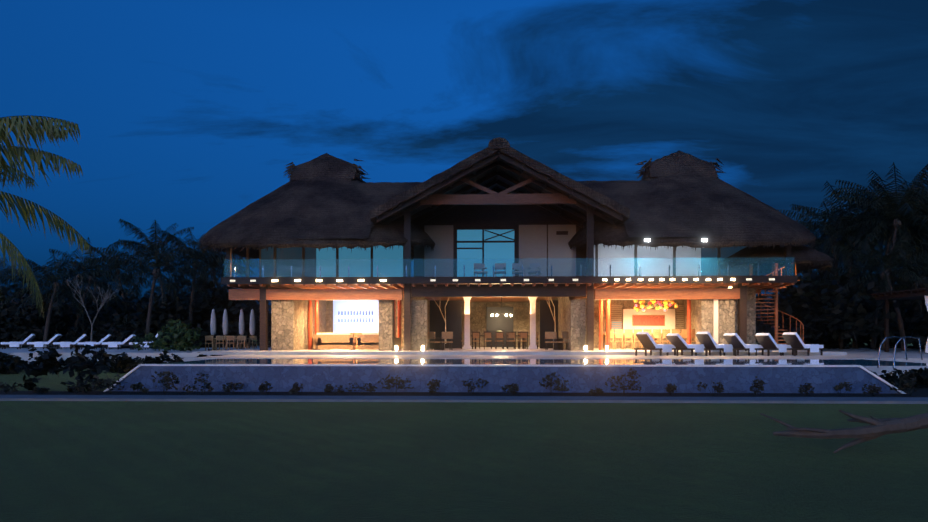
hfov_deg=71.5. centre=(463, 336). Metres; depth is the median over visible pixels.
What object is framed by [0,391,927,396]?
planting bed soil
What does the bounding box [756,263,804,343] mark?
spiral stair
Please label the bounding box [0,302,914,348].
hedge
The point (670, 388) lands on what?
bed shrubs
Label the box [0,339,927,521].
lawn
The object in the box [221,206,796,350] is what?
house frame
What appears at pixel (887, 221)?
palms
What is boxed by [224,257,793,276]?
glass railing
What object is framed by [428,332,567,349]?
porch chairs
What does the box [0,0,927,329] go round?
sky
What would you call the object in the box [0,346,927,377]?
terrace deck
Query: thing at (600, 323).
red columns
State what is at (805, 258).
stair roof
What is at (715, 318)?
stone piers
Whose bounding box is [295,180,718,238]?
roof links
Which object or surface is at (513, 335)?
dining set
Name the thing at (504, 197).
gable truss
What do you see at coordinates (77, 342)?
loungers
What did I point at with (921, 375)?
garden
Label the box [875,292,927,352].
cabana
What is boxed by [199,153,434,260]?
roof
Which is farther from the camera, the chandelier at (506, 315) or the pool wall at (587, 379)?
the chandelier at (506, 315)
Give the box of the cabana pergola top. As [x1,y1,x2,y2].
[870,287,927,296]
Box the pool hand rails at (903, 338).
[877,336,922,367]
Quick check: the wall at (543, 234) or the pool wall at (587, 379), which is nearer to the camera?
the pool wall at (587, 379)
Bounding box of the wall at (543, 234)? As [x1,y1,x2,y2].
[414,205,585,276]
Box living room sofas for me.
[312,333,400,349]
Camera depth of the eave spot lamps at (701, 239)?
30.49 m
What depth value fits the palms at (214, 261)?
49.90 m
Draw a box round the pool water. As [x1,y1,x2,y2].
[162,359,927,365]
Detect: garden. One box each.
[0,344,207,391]
[864,367,927,387]
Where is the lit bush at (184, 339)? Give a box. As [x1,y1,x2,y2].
[131,319,202,350]
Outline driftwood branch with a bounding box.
[760,410,927,452]
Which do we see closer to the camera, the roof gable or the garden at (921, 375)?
the garden at (921, 375)
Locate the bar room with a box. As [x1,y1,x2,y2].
[603,305,694,349]
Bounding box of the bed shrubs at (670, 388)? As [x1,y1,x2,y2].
[0,368,918,395]
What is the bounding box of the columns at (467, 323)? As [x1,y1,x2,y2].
[463,297,537,348]
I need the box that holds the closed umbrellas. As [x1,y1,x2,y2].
[208,309,254,350]
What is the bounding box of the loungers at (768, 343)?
[634,332,823,355]
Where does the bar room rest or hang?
on the house frame
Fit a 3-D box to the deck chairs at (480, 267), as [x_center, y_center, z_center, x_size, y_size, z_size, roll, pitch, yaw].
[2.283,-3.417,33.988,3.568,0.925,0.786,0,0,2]
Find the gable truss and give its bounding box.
[375,151,623,227]
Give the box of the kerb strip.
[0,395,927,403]
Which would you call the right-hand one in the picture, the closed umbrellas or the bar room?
the bar room
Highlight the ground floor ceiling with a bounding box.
[353,288,760,301]
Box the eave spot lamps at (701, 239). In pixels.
[643,238,707,241]
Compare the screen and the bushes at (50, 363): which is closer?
the bushes at (50, 363)
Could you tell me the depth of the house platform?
30.73 m
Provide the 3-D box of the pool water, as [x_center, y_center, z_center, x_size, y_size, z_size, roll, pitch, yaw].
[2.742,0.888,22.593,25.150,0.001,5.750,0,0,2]
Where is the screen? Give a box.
[333,300,378,341]
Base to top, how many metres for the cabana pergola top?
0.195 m
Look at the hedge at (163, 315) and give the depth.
51.68 m
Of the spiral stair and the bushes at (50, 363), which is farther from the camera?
the spiral stair
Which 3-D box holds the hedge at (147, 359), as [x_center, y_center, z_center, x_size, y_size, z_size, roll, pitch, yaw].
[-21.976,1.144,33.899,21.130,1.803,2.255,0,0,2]
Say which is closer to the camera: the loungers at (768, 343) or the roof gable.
the loungers at (768, 343)
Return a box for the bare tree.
[64,274,118,341]
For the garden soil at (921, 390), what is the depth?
20.21 m
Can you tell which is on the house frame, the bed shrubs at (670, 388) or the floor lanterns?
the floor lanterns
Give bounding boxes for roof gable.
[370,137,629,224]
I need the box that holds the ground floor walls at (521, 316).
[294,286,755,349]
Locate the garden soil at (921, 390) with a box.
[894,385,927,392]
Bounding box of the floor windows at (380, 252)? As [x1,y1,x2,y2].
[226,222,790,276]
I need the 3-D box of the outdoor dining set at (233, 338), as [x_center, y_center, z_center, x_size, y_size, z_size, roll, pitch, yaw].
[-14.534,0.416,40.318,2.460,0.920,2.090,0,0,2]
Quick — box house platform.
[192,347,846,354]
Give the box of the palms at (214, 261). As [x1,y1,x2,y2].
[0,219,258,347]
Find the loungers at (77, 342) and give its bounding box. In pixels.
[0,333,158,349]
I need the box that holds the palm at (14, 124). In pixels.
[0,115,90,316]
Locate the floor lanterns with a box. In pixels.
[394,344,609,350]
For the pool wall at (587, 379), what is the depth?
19.46 m
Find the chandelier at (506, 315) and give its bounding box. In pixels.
[491,297,511,316]
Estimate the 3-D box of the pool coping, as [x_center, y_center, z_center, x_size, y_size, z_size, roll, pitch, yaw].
[0.997,1.301,19.611,24.184,0.901,0.420,0,0,2]
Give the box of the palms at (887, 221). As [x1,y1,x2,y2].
[777,162,927,350]
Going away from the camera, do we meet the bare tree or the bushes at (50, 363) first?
the bushes at (50, 363)
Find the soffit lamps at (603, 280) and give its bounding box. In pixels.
[230,278,774,282]
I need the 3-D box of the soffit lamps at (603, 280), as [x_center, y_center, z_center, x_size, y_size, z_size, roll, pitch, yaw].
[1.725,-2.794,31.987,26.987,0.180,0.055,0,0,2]
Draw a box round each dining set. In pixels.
[205,336,256,350]
[461,330,537,348]
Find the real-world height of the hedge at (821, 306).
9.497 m
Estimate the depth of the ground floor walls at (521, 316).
39.56 m
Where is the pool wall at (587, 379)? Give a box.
[109,366,899,392]
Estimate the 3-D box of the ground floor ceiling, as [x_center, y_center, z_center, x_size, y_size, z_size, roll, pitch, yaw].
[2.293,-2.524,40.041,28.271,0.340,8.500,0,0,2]
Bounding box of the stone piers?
[271,287,734,350]
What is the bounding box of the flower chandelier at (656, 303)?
[633,300,678,311]
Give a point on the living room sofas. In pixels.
(323, 341)
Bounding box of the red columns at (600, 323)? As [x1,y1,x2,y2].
[308,300,690,349]
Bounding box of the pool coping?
[103,364,905,393]
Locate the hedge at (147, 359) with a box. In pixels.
[0,347,221,369]
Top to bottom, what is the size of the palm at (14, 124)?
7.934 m
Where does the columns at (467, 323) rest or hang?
on the house frame
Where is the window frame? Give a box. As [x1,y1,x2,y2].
[455,227,515,276]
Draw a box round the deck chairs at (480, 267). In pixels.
[474,263,540,276]
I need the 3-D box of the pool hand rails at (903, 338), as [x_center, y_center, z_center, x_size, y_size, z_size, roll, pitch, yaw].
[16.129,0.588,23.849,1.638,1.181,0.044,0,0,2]
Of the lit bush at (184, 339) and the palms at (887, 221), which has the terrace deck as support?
the lit bush at (184, 339)
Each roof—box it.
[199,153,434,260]
[568,150,816,250]
[719,244,833,275]

